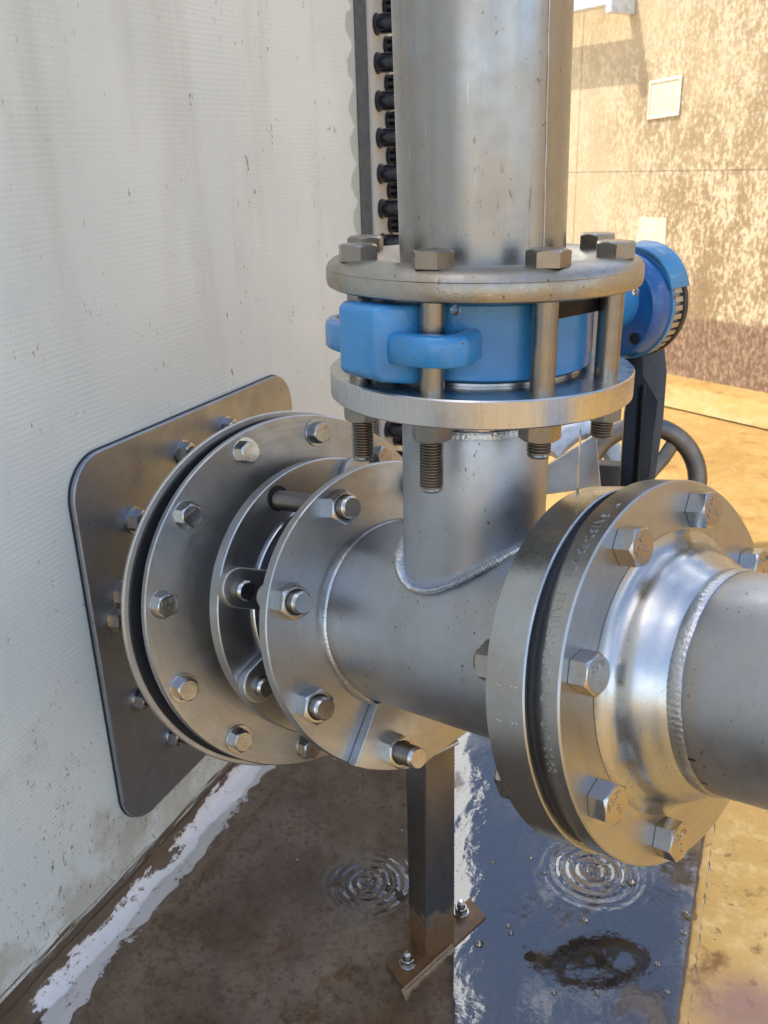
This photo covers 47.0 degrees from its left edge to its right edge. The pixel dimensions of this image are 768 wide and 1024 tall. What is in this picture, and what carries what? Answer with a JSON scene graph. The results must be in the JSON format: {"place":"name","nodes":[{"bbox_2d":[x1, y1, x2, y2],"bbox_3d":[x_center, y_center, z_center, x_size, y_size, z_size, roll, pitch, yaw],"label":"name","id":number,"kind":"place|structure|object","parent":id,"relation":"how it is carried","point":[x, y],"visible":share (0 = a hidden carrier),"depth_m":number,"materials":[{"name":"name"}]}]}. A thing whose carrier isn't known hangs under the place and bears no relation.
{"place":"outdoors","nodes":[
{"label":"outdoors","id":0,"kind":"place"},
{"bbox_2d":[69,732,704,1023],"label":"paving slab","id":1,"kind":"structure","parent":0,"point":[263,911],"depth_m":0.99,"materials":[{"name":"brown concrete"}]},
{"bbox_2d":[0,764,275,1023],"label":"sealant fillet","id":2,"kind":"object","parent":1,"relation":"on","point":[59,990],"visible":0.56,"depth_m":1.02,"materials":[{"name":"white plastic"}]},
{"bbox_2d":[0,0,402,1017],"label":"storage tank","id":3,"kind":"object","parent":1,"relation":"on","point":[194,194],"visible":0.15,"depth_m":0.92,"materials":[{"name":"paint"}]},
{"bbox_2d":[68,375,291,816],"bbox_3d":[-0.184,0.137,1.146,0.054,0.566,0.476,8,23,22],"label":"mounting plate","id":4,"kind":"object","parent":3,"relation":"attached to","point":[112,489],"visible":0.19,"depth_m":0.96,"materials":[{"name":"metal"}]},
{"bbox_2d":[121,410,402,765],"bbox_3d":[-0.086,0.089,0.953,0.389,0.384,0.154,-18,27,-35],"label":"wall flange","id":5,"kind":"object","parent":4,"relation":"attached to","point":[208,487],"depth_m":0.86,"materials":[{"name":"silver metal"}]},
{"bbox_2d":[357,767,362,867],"bbox_3d":[-0.029,0.344,1.031,0.002,0.189,0.002,8,23,22],"label":"water trickle","id":6,"kind":"object","parent":5,"relation":"attached to","point":[360,821],"visible":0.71,"depth_m":1.04,"materials":[{"name":"white"}]},
{"bbox_2d":[349,701,485,1001],"bbox_3d":[0.044,0.322,0.894,0.064,0.341,0.178,12,25,31],"label":"support post","id":7,"kind":"object","parent":1,"relation":"on","point":[420,749],"visible":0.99,"depth_m":0.89,"materials":[{"name":"metal"}]},
{"bbox_2d":[259,356,634,853],"bbox_3d":[0.094,0.070,0.739,0.289,0.398,0.334,-21,28,-40],"label":"tee pipe","id":8,"kind":"object","parent":7,"relation":"on","point":[391,583],"visible":0.71,"depth_m":0.67,"materials":[{"name":"metal"}]},
{"bbox_2d":[210,457,368,732],"bbox_3d":[-0.023,0.096,0.879,0.282,0.278,0.177,-20,28,-39],"label":"expansion joint","id":9,"kind":"object","parent":8,"relation":"attached to","point":[268,509],"visible":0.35,"depth_m":0.83,"materials":[{"name":"metal"}]},
{"bbox_2d":[325,291,638,383],"bbox_3d":[0.092,-0.148,0.675,0.298,0.061,0.165,-20,28,-38],"label":"butterfly valve","id":10,"kind":"object","parent":8,"relation":"attached to","point":[386,341],"visible":0.69,"depth_m":0.58,"materials":[{"name":"blue paint"}]},
{"bbox_2d":[326,0,644,493],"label":"riser pipe","id":11,"kind":"object","parent":10,"relation":"on","point":[482,96],"visible":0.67,"depth_m":0.57,"materials":[{"name":"metal"}]},
{"bbox_2d":[450,304,460,315],"bbox_3d":[0.044,-0.126,0.550,0.006,0.007,0.006,8,23,22],"label":"water drop","id":12,"kind":"object","parent":11,"relation":"hanging from","point":[455,310],"visible":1,"depth_m":0.55,"materials":[{"name":"white"}]},
{"bbox_2d":[632,288,638,295],"bbox_3d":[0.173,-0.152,0.606,0.005,0.006,0.005,8,23,22],"label":"water drop","id":13,"kind":"object","parent":11,"relation":"hanging from","point":[635,292],"visible":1,"depth_m":0.60,"materials":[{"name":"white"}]},
{"bbox_2d":[620,240,689,358],"bbox_3d":[0.214,-0.185,0.778,0.048,0.101,0.098,-19,28,-38],"label":"lever housing","id":14,"kind":"object","parent":10,"relation":"attached to","point":[655,324],"visible":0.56,"depth_m":0.75,"materials":[{"name":"blue paint"}]},
{"bbox_2d":[619,348,666,485],"bbox_3d":[0.242,-0.091,0.849,0.050,0.135,0.090,8,23,22],"label":"lever bracket","id":15,"kind":"object","parent":14,"relation":"attached to","point":[643,421],"visible":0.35,"depth_m":0.83,"materials":[{"name":"metal"}]},
{"bbox_2d":[575,429,580,512],"bbox_3d":[0.125,-0.025,0.565,0.002,0.058,0.002,8,23,22],"label":"water trickle","id":16,"kind":"object","parent":8,"relation":"attached to","point":[577,491],"visible":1,"depth_m":0.56,"materials":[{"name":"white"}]},
{"bbox_2d":[527,479,767,865],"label":"outlet pipe","id":17,"kind":"object","parent":8,"relation":"attached to","point":[647,697],"visible":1,"depth_m":0.56,"materials":[{"name":"metal"}]},
{"bbox_2d":[688,823,714,1023],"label":"slab edge","id":18,"kind":"object","parent":1,"relation":"on","point":[704,897],"visible":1,"depth_m":0.70,"materials":[{"name":"brown concrete"}]},
{"bbox_2d":[550,421,621,460],"bbox_3d":[0.270,-0.078,1.153,0.129,0.084,0.054,1,22,8],"label":"white pipe clip","id":19,"kind":"object","parent":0,"point":[567,440],"visible":0.36,"depth_m":1.13,"materials":[{"name":"plastic"}]},
{"bbox_2d":[596,419,706,484],"bbox_3d":[0.327,-0.039,1.120,0.163,0.159,0.053,-1,21,3],"label":"handwheel","id":20,"kind":"object","parent":19,"relation":"attached to","point":[680,440],"visible":0.27,"depth_m":1.11,"materials":[{"name":"grey metal"}]},
{"bbox_2d":[546,406,767,552],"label":"ground","id":21,"kind":"structure","parent":0,"point":[735,455],"depth_m":2.47,"materials":[{"name":"beige sand"}]},
{"bbox_2d":[566,0,767,392],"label":"perimeter wall","id":22,"kind":"structure","parent":21,"relation":"on","point":[668,145],"depth_m":2.96,"materials":[{"name":"concrete"}]},
{"bbox_2d":[574,0,635,14],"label":"steel bracket","id":23,"kind":"object","parent":22,"relation":"attached to","point":[623,7],"visible":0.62,"depth_m":2.96,"materials":[{"name":"white metal"}]},
{"bbox_2d":[599,459,620,485],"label":"dark beam","id":24,"kind":"structure","parent":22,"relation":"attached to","point":[609,470],"depth_m":0.93,"materials":[{"name":"metal"}]},
{"bbox_2d":[547,436,600,493],"bbox_3d":[0.192,-0.048,0.899,0.058,0.056,0.025,-5,22,-9],"label":"sheet bracket","id":25,"kind":"object","parent":24,"relation":"attached to","point":[562,473],"visible":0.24,"depth_m":0.90,"materials":[{"name":"silver metal"}]},
{"bbox_2d":[664,374,767,428],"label":"kerb","id":26,"kind":"structure","parent":21,"relation":"on","point":[736,404],"depth_m":2.94,"materials":[{"name":"beige concrete"}]},
{"bbox_2d":[679,800,767,1023],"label":"sandy path","id":27,"kind":"structure","parent":0,"point":[730,984],"depth_m":0.98,"materials":[{"name":"beige sand"}]},
{"label":"water","id":28,"kind":"structure","parent":0,"visible":0},
{"bbox_2d":[325,994,332,1001],"bbox_3d":[-0.057,0.498,0.906,0.008,0.002,0.008,-5,22,-9],"label":"splash bead","id":29,"kind":"object","parent":28,"relation":"on","point":[328,997],"visible":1,"depth_m":0.91,"materials":[{"name":"clear liquid"}]},
{"bbox_2d":[354,868,383,894],"bbox_3d":[-0.018,0.440,1.053,0.035,0.006,0.040,8,23,22],"label":"splash crown","id":30,"kind":"object","parent":28,"relation":"on","point":[372,882],"visible":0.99,"depth_m":1.05,"materials":[{"name":"clear liquid"}]},
{"bbox_2d":[474,940,483,947],"bbox_3d":[0.104,0.470,0.964,0.010,0.003,0.010,10,24,27],"label":"splash bead","id":31,"kind":"object","parent":28,"relation":"on","point":[478,943],"visible":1,"depth_m":0.96,"materials":[{"name":"clear liquid"}]},
{"bbox_2d":[581,917,588,922],"bbox_3d":[0.226,0.457,0.990,0.008,0.002,0.008,-4,22,-6],"label":"splash bead","id":32,"kind":"object","parent":28,"relation":"on","point":[584,919],"visible":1,"depth_m":0.99,"materials":[{"name":"clear liquid"}]},
{"bbox_2d":[577,853,610,874],"bbox_3d":[0.255,0.425,1.069,0.035,0.006,0.033,-5,22,-9],"label":"splash crown","id":33,"kind":"object","parent":28,"relation":"on","point":[594,863],"visible":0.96,"depth_m":1.07,"materials":[{"name":"clear liquid"}]},
{"bbox_2d":[626,878,635,885],"bbox_3d":[0.291,0.435,1.040,0.012,0.003,0.012,-12,24,-25],"label":"splash bead","id":34,"kind":"object","parent":28,"relation":"on","point":[631,881],"visible":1,"depth_m":1.04,"materials":[{"name":"clear liquid"}]},
{"bbox_2d":[654,961,660,966],"bbox_3d":[0.289,0.477,0.933,0.007,0.002,0.007,-2,21,-1],"label":"splash bead","id":35,"kind":"object","parent":28,"relation":"on","point":[657,963],"visible":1,"depth_m":0.93,"materials":[{"name":"clear liquid"}]},
{"bbox_2d":[680,929,686,934],"bbox_3d":[0.329,0.462,0.970,0.008,0.002,0.008,-15,25,-30],"label":"splash bead","id":36,"kind":"object","parent":28,"relation":"on","point":[683,932],"visible":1,"depth_m":0.97,"materials":[{"name":"clear liquid"}]},
{"bbox_2d":[683,909,696,920],"bbox_3d":[0.344,0.451,0.992,0.016,0.004,0.016,-14,25,-29],"label":"splash bead","id":37,"kind":"object","parent":28,"relation":"on","point":[690,914],"visible":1,"depth_m":0.99,"materials":[{"name":"clear liquid"}]}
]}

